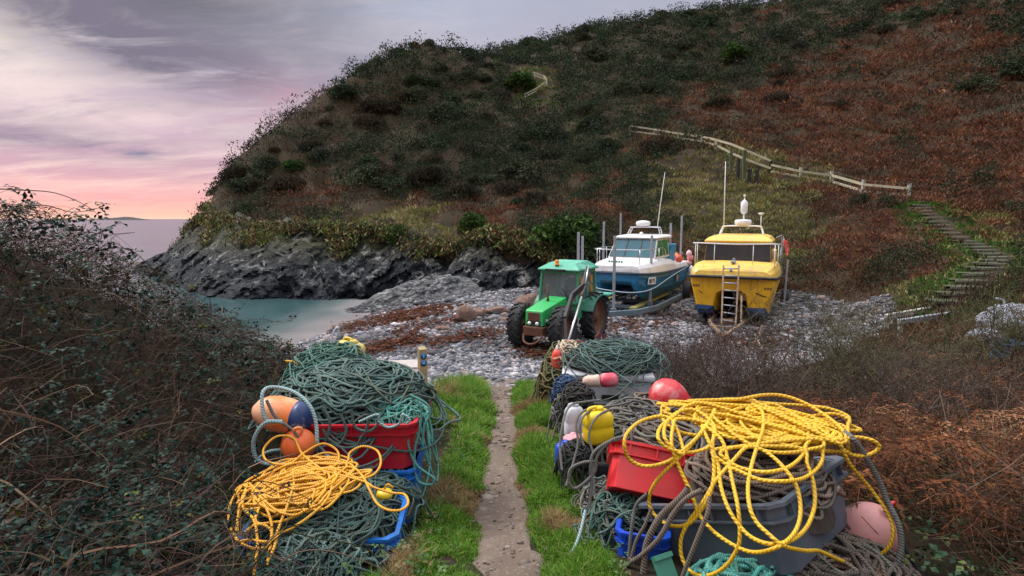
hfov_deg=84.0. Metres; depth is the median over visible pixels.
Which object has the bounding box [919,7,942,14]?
blackthorn bush
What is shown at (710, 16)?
gorse bush
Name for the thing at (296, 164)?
ivy bush
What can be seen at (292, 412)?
buoy
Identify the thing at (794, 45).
blackthorn bush
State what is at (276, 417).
rope
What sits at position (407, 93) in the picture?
gorse bush
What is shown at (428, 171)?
blackthorn bush
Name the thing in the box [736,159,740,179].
timber pile
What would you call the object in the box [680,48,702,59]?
gorse bush
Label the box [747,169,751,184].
timber pile
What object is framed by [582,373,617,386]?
buoy
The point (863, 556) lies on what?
rope heap
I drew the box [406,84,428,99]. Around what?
gorse bush
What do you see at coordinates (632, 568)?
bank ground
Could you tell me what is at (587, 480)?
rope
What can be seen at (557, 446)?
drum
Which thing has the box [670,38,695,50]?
gorse bush
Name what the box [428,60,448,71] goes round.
gorse bush
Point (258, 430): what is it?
rope
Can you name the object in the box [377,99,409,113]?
blackthorn bush
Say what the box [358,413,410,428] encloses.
rope
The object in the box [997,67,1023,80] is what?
gorse bush
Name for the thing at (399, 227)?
ivy bush
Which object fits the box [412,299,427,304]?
boulder
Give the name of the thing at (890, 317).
handrail
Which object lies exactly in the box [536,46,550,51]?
gorse bush
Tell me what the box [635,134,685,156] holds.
blackthorn bush
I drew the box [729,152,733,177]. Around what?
timber pile
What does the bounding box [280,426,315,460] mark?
buoy
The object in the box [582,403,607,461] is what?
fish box
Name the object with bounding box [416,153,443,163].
blackthorn bush
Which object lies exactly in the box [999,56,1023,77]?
gorse bush
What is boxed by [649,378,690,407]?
buoy
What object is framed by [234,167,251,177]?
blackthorn bush
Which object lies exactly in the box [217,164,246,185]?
blackthorn bush
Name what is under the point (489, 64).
blackthorn bush
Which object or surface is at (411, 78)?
gorse bush
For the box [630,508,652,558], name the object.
rope
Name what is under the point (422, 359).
waymark post
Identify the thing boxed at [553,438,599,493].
net heap
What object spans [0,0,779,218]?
sky
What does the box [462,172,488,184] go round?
gorse bush
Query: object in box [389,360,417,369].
concrete slab
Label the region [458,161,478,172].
gorse bush
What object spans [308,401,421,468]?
fish box
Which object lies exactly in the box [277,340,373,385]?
net heap
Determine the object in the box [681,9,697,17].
gorse bush
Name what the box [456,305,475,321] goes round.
boulder
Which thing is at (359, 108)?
blackthorn bush
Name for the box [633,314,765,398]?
bare shrub
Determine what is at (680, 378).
bare shrub
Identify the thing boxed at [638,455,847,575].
fish box
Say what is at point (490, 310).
boulder
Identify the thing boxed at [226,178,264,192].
gorse bush
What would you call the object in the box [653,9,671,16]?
gorse bush
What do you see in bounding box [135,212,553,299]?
cliff
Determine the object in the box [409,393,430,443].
rope
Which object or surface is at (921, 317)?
handrail
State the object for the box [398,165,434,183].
gorse bush
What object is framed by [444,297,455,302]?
boulder
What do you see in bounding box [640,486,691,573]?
rope
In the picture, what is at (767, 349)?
bare shrub
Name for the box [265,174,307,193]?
blackthorn bush
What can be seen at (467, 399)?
grass
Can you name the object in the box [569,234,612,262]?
gorse bush
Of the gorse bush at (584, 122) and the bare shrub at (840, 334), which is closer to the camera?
the bare shrub at (840, 334)
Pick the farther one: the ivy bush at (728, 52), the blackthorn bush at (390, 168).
the ivy bush at (728, 52)
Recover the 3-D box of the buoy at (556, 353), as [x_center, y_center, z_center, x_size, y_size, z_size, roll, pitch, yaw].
[0.489,0.761,6.238,0.108,0.257,0.112,3,7,0]
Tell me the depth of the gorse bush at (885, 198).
31.41 m
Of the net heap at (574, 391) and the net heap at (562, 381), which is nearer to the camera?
the net heap at (574, 391)
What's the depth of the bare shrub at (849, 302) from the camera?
16.46 m
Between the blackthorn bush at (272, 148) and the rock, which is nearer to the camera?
the rock
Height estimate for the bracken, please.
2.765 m
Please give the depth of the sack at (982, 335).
9.09 m
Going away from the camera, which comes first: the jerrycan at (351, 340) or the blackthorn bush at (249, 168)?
the jerrycan at (351, 340)
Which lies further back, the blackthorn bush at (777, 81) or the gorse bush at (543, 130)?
the blackthorn bush at (777, 81)
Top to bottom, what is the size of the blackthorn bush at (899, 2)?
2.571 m
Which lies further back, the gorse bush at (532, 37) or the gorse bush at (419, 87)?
the gorse bush at (532, 37)
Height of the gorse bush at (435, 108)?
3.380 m
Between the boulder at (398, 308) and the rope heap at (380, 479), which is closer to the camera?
the rope heap at (380, 479)
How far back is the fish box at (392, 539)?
2.91 m
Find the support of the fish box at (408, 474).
on the bank ground at (632, 568)
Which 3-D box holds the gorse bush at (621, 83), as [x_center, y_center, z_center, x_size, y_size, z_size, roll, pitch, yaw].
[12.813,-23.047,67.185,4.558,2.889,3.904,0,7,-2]
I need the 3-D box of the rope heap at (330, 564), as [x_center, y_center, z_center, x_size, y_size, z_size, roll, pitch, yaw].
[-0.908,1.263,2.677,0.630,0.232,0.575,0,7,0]
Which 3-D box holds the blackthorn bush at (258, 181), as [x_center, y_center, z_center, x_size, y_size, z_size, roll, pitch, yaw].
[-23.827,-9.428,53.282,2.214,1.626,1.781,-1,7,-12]
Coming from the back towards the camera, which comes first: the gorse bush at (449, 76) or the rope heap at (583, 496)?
the gorse bush at (449, 76)
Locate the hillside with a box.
[203,0,1023,356]
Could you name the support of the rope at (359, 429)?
hanging from the rope heap at (344, 387)
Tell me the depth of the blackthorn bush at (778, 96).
59.33 m
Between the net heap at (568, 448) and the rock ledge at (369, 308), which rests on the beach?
the rock ledge at (369, 308)
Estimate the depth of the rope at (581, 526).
2.96 m
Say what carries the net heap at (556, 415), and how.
on the grass at (467, 399)
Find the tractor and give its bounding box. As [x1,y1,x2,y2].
[505,259,613,349]
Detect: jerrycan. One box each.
[339,336,365,354]
[564,402,582,434]
[582,405,613,445]
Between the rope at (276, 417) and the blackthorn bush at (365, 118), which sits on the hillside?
the blackthorn bush at (365, 118)
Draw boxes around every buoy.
[251,396,312,432]
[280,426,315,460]
[551,346,560,368]
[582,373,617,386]
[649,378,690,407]
[675,253,682,261]
[687,255,692,260]
[840,501,897,551]
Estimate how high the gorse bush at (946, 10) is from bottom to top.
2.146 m
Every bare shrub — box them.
[590,287,926,423]
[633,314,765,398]
[652,276,833,422]
[733,275,1003,430]
[758,329,1021,476]
[786,316,957,403]
[810,279,882,340]
[829,336,1023,460]
[925,262,1023,389]
[929,314,1023,397]
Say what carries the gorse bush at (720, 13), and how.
on the hillside
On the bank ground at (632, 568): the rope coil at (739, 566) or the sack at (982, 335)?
the rope coil at (739, 566)
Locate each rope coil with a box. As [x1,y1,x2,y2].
[622,418,706,449]
[684,436,845,534]
[686,552,793,575]
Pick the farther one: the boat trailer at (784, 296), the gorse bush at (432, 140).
the gorse bush at (432, 140)
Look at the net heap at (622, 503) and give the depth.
3.02 m
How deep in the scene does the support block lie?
19.73 m
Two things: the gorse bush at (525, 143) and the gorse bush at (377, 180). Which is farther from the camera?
the gorse bush at (525, 143)
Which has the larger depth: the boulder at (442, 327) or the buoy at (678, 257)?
the buoy at (678, 257)
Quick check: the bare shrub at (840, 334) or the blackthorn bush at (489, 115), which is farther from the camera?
the blackthorn bush at (489, 115)
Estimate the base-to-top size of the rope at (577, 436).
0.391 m
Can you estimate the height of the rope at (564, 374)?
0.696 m
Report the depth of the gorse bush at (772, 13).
87.98 m
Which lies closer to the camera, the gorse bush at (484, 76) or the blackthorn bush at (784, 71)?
the blackthorn bush at (784, 71)
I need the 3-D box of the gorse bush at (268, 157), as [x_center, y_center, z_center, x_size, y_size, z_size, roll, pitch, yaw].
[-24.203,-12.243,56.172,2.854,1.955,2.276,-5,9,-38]
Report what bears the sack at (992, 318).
on the bank ground at (632, 568)
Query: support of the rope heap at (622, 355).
on the insulated bin
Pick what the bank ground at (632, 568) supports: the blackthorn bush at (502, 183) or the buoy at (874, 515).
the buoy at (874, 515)
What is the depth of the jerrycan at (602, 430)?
3.93 m
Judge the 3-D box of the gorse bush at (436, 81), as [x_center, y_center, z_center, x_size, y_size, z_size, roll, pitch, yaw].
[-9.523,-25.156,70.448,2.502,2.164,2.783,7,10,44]
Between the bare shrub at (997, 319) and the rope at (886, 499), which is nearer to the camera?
the rope at (886, 499)
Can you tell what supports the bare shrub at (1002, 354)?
on the bank ground at (632, 568)
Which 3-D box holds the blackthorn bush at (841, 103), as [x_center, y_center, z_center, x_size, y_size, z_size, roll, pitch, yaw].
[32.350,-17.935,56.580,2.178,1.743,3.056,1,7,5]
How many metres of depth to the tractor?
16.76 m
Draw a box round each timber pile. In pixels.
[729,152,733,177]
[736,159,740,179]
[742,150,746,182]
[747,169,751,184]
[754,170,758,183]
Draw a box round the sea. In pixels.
[0,219,370,356]
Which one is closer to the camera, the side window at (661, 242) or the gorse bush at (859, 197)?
the side window at (661, 242)
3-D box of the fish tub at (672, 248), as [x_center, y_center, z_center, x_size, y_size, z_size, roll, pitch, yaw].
[6.678,-1.577,25.571,1.164,0.835,0.974,4,8,30]
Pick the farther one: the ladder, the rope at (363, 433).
the ladder
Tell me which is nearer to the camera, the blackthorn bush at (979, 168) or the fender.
the fender
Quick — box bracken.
[654,285,1023,575]
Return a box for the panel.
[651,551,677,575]
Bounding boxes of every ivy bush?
[281,159,304,171]
[380,224,407,242]
[457,211,488,232]
[500,71,536,91]
[530,212,601,255]
[717,41,753,62]
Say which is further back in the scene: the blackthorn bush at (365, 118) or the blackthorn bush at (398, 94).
the blackthorn bush at (398, 94)
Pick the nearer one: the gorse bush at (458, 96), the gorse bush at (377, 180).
the gorse bush at (377, 180)
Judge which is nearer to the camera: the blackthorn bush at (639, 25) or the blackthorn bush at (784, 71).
the blackthorn bush at (784, 71)
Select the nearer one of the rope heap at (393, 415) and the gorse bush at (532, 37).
the rope heap at (393, 415)
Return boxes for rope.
[227,434,408,574]
[251,419,284,465]
[254,448,280,462]
[260,385,349,469]
[265,399,298,437]
[320,407,330,445]
[322,414,347,444]
[330,326,339,342]
[350,411,380,432]
[354,414,370,454]
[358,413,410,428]
[407,399,434,485]
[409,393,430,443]
[558,352,582,431]
[559,399,600,469]
[565,408,586,485]
[566,509,586,555]
[567,435,627,489]
[579,397,640,445]
[587,438,620,508]
[588,408,632,451]
[589,350,632,383]
[602,499,617,542]
[622,393,895,575]
[622,487,703,567]
[627,492,647,559]
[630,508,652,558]
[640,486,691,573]
[680,496,711,575]
[842,430,904,567]
[904,546,923,575]
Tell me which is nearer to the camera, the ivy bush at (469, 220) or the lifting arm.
the lifting arm
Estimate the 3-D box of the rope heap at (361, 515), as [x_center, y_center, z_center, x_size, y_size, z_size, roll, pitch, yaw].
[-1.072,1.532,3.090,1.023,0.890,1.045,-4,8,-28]
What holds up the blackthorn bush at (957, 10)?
on the hillside
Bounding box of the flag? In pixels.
[782,236,789,261]
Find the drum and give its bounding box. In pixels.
[555,439,566,469]
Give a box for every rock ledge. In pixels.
[340,303,387,312]
[358,274,484,307]
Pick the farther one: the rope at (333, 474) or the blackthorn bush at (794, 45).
the blackthorn bush at (794, 45)
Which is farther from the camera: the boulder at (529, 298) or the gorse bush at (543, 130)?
the gorse bush at (543, 130)
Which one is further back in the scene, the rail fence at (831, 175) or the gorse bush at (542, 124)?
the gorse bush at (542, 124)
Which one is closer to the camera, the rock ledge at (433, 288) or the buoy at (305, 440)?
the buoy at (305, 440)
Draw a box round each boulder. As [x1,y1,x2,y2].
[391,306,404,311]
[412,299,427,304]
[432,325,450,329]
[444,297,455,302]
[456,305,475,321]
[464,299,475,302]
[473,307,484,315]
[485,306,509,313]
[515,293,536,305]
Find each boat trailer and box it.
[577,213,693,316]
[696,260,789,337]
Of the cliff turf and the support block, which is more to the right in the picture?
the support block
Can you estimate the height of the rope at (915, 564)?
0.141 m
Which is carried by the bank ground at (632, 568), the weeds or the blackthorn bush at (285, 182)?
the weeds
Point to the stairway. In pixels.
(990, 261)
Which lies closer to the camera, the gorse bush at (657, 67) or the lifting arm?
the lifting arm
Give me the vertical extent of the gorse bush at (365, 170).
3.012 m
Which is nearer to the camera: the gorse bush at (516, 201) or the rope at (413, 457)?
the rope at (413, 457)
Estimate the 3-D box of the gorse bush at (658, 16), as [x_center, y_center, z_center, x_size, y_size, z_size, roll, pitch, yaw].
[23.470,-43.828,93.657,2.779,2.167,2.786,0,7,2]
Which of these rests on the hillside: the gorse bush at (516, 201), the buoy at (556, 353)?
the gorse bush at (516, 201)
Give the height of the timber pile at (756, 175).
1.320 m
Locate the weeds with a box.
[342,422,630,575]
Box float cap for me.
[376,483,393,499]
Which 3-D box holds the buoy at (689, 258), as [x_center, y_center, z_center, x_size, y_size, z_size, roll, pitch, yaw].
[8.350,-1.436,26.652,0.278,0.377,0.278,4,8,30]
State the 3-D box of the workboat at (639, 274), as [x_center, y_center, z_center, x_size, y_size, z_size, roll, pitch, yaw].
[5.646,-2.250,24.365,2.662,5.301,7.566,4,8,30]
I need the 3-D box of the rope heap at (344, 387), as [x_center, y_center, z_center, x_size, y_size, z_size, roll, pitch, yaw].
[-1.116,0.772,4.023,1.493,0.530,1.399,0,7,0]
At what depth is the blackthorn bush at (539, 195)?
40.19 m
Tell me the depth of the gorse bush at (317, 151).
56.79 m
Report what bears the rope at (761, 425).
on the fish box at (777, 519)
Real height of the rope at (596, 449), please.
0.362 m
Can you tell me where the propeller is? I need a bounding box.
[736,292,745,300]
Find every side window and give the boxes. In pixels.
[656,240,668,256]
[771,245,773,259]
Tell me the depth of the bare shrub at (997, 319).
7.82 m
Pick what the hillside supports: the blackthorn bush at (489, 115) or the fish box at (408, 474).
the blackthorn bush at (489, 115)
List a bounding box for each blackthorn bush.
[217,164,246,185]
[230,203,253,212]
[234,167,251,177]
[247,179,268,190]
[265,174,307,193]
[267,146,279,152]
[297,140,322,152]
[314,117,333,126]
[350,112,386,128]
[352,98,388,113]
[359,95,398,112]
[371,163,404,179]
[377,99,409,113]
[392,153,405,162]
[394,92,412,100]
[404,163,454,188]
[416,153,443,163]
[442,181,479,204]
[453,118,480,131]
[480,112,497,123]
[482,62,494,67]
[487,89,511,99]
[491,181,524,195]
[523,190,547,209]
[527,144,559,159]
[573,32,589,39]
[632,24,642,29]
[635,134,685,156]
[661,52,676,58]
[700,94,734,109]
[761,90,802,105]
[766,66,797,78]
[771,79,787,86]
[789,41,805,49]
[825,99,850,109]
[878,0,911,6]
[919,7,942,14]
[946,8,962,14]
[974,166,999,174]
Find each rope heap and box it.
[230,486,409,575]
[247,358,460,468]
[247,528,389,575]
[343,471,433,535]
[362,396,438,496]
[551,338,672,401]
[553,339,579,360]
[566,392,711,492]
[569,475,606,520]
[793,529,921,575]
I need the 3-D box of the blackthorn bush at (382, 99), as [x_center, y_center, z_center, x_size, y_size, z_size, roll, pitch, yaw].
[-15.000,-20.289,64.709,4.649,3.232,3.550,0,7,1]
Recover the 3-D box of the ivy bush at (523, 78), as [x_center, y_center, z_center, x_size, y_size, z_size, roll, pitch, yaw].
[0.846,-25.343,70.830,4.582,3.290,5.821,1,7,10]
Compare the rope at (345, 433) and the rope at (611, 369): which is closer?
the rope at (345, 433)
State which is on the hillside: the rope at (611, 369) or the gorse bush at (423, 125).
the gorse bush at (423, 125)
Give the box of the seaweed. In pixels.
[327,301,806,359]
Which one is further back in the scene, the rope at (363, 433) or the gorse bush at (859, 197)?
the gorse bush at (859, 197)
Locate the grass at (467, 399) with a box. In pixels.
[360,368,630,575]
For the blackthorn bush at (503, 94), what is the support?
on the hillside
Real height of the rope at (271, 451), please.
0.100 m
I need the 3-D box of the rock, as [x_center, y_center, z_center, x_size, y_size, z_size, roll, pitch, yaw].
[2.009,1.457,14.251,0.520,0.884,0.861,-3,7,-20]
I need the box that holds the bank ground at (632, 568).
[0,248,1023,575]
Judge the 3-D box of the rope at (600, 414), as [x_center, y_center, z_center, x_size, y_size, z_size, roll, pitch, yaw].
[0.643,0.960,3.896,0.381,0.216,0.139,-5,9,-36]
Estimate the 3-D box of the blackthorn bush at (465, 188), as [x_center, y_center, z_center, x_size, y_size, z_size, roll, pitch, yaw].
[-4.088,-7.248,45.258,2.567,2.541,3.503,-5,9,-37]
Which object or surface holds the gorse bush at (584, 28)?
on the hillside
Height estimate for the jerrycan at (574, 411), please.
0.270 m
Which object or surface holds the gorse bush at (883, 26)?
on the hillside
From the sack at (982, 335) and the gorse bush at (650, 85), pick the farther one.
the gorse bush at (650, 85)
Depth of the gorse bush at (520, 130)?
57.11 m
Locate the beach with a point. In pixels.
(536, 292)
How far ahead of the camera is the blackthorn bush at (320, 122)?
60.60 m
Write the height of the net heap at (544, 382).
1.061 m
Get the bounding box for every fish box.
[238,494,408,564]
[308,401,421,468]
[313,442,425,523]
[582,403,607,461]
[591,462,608,507]
[606,439,694,502]
[615,511,670,559]
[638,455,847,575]
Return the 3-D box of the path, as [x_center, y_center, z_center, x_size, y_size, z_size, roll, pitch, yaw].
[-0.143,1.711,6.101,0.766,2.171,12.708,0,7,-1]
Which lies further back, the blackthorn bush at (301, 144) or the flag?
the blackthorn bush at (301, 144)
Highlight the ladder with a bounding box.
[721,265,741,326]
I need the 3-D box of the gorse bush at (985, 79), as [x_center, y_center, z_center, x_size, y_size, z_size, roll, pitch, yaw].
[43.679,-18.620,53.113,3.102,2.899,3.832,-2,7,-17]
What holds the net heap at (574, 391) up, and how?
on the net heap at (556, 415)
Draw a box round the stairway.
[910,204,1009,303]
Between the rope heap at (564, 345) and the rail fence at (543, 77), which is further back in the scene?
the rail fence at (543, 77)
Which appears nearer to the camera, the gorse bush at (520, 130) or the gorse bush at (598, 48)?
the gorse bush at (520, 130)
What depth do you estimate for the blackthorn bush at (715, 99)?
58.93 m
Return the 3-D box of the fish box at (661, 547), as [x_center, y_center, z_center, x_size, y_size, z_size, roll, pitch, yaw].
[0.680,1.283,2.936,0.270,0.176,0.300,2,7,17]
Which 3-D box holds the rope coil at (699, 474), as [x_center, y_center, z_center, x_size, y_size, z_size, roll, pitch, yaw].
[1.253,0.944,2.904,0.746,0.320,0.755,0,7,0]
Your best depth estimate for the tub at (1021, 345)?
8.68 m
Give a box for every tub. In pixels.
[667,243,676,260]
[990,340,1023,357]
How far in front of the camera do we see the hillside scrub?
49.97 m
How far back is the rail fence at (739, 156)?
44.71 m
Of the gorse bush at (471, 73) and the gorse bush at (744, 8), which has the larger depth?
the gorse bush at (744, 8)
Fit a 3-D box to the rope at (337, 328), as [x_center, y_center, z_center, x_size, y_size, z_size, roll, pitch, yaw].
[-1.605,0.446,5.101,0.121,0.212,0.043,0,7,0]
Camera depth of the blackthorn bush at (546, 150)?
52.40 m
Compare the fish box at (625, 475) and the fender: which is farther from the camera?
the fender
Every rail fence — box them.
[525,72,547,97]
[629,125,772,173]
[769,161,911,197]
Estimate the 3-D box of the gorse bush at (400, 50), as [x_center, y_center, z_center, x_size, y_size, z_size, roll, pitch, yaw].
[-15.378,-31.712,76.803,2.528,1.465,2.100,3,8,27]
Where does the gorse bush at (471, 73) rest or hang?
on the hillside
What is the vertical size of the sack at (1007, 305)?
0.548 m
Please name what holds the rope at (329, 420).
hanging from the rope heap at (344, 387)
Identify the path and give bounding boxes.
[472,378,543,575]
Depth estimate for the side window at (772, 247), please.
21.01 m
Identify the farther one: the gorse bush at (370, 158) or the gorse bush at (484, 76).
the gorse bush at (484, 76)
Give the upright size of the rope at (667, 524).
0.546 m
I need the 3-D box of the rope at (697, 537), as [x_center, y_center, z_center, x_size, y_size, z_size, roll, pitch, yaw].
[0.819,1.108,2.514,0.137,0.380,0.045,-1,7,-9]
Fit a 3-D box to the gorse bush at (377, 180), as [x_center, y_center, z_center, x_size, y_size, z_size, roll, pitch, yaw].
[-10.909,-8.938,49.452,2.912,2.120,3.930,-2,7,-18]
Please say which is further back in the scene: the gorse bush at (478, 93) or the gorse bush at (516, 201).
the gorse bush at (478, 93)
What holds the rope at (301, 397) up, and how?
on the rope heap at (344, 387)
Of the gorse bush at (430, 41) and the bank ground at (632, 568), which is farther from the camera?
the gorse bush at (430, 41)
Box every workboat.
[588,174,689,298]
[688,161,782,317]
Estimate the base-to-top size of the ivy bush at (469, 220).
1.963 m
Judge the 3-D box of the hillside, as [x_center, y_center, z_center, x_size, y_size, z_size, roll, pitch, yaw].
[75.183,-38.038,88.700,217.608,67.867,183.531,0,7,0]
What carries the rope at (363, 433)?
hanging from the rope heap at (344, 387)
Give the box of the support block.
[734,309,750,324]
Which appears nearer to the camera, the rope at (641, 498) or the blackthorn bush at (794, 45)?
the rope at (641, 498)
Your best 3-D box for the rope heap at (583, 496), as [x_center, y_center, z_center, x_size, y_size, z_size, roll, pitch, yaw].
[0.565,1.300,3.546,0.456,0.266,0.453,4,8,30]
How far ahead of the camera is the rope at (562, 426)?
3.83 m
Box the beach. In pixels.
[294,272,895,384]
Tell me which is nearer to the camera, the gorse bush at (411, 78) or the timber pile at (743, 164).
the timber pile at (743, 164)
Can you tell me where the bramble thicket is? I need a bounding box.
[0,184,430,575]
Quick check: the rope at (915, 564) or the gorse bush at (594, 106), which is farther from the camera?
the gorse bush at (594, 106)
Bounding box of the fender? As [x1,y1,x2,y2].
[688,262,692,278]
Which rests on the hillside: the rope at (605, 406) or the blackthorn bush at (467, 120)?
the blackthorn bush at (467, 120)
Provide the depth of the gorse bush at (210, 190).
58.91 m
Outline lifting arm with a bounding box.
[563,265,588,339]
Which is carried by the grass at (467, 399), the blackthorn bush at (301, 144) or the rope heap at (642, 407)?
the rope heap at (642, 407)
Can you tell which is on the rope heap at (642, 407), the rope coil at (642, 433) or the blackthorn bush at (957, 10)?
the rope coil at (642, 433)
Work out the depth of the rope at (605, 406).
3.93 m
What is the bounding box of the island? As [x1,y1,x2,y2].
[95,217,147,219]
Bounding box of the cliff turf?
[169,208,571,265]
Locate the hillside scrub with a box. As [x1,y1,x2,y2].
[188,0,1023,350]
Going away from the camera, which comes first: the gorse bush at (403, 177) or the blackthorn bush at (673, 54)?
the gorse bush at (403, 177)
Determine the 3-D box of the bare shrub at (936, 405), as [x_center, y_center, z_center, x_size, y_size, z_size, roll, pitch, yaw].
[3.703,1.274,5.829,2.375,1.581,2.129,0,7,0]
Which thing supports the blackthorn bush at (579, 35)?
on the hillside
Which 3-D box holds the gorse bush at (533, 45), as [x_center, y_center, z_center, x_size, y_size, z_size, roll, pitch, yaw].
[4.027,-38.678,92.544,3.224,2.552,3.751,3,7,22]
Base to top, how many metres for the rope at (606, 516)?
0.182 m
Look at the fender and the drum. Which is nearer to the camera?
the drum
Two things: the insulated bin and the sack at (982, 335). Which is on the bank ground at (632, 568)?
the insulated bin
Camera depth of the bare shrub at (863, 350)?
7.16 m
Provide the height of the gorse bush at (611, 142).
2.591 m
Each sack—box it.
[965,327,1008,343]
[975,305,1021,334]
[988,297,1023,315]
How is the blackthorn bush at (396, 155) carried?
on the hillside
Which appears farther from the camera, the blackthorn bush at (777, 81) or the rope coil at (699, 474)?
the blackthorn bush at (777, 81)
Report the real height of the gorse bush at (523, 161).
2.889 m
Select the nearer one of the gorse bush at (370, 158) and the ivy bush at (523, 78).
the gorse bush at (370, 158)
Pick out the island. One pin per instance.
(125, 218)
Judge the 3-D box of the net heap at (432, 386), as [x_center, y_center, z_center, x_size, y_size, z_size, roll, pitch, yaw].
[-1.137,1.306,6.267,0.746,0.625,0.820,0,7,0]
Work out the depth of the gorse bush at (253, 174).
53.87 m
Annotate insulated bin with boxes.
[562,362,654,402]
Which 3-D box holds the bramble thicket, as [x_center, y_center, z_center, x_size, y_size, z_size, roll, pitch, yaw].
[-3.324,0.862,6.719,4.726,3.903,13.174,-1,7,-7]
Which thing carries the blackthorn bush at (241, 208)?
on the hillside
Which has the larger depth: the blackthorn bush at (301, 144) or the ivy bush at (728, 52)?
the ivy bush at (728, 52)
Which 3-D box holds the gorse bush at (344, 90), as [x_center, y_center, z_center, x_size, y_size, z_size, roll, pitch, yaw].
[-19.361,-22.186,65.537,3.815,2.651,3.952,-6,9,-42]
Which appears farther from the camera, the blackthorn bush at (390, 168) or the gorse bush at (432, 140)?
the gorse bush at (432, 140)
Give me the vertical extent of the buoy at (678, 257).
0.458 m
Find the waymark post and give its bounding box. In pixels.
[417,346,427,381]
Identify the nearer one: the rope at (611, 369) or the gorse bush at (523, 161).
the rope at (611, 369)
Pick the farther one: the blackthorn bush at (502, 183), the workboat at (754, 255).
the blackthorn bush at (502, 183)
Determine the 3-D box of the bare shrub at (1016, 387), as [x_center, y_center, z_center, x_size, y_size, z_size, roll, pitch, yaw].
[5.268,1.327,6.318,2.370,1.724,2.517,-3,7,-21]
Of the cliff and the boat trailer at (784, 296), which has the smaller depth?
the boat trailer at (784, 296)
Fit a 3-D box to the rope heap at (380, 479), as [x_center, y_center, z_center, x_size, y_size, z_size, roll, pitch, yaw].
[-0.817,1.323,3.418,0.676,0.413,0.537,0,7,0]
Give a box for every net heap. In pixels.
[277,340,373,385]
[426,382,439,437]
[530,341,562,402]
[546,393,567,442]
[550,373,576,402]
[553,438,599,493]
[557,381,596,409]
[573,486,656,552]
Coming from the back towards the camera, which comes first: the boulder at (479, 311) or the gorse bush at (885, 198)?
the gorse bush at (885, 198)
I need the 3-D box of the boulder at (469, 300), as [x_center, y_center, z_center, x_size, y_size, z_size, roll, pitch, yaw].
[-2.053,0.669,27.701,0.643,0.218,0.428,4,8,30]
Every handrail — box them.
[884,307,932,329]
[897,312,954,336]
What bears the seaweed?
on the beach
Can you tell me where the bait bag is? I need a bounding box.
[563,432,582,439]
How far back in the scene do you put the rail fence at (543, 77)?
71.12 m
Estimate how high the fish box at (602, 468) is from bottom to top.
0.246 m
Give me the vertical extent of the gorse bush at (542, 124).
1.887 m
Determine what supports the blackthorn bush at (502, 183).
on the hillside
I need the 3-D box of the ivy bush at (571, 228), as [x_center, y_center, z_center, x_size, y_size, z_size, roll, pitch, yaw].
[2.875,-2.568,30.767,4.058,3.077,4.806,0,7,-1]
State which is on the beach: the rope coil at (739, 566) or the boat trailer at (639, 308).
the boat trailer at (639, 308)
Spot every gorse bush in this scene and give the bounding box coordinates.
[205,185,217,195]
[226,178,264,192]
[240,168,268,188]
[251,154,281,167]
[306,146,330,158]
[325,83,359,99]
[342,163,385,186]
[353,156,383,169]
[370,173,402,190]
[394,47,405,53]
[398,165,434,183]
[400,88,416,97]
[402,72,432,85]
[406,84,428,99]
[415,123,429,128]
[419,133,456,148]
[422,38,434,44]
[425,102,467,123]
[427,75,445,87]
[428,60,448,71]
[439,91,461,103]
[440,72,463,80]
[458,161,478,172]
[461,68,479,77]
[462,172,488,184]
[464,90,486,98]
[475,73,491,80]
[497,157,540,180]
[506,128,531,141]
[510,141,534,151]
[510,197,525,207]
[520,36,541,45]
[526,41,540,49]
[528,124,571,142]
[529,121,547,127]
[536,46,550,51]
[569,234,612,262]
[574,23,592,32]
[576,101,602,114]
[576,113,609,130]
[580,44,609,57]
[585,137,623,153]
[602,80,641,96]
[637,63,667,75]
[639,79,665,92]
[647,14,663,22]
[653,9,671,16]
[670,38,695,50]
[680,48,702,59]
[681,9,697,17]
[692,14,718,26]
[714,10,726,16]
[732,5,755,13]
[764,11,779,16]
[848,193,870,204]
[867,22,894,32]
[871,195,897,206]
[927,6,951,17]
[951,73,1002,93]
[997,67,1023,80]
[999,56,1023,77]
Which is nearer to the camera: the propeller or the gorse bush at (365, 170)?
the propeller

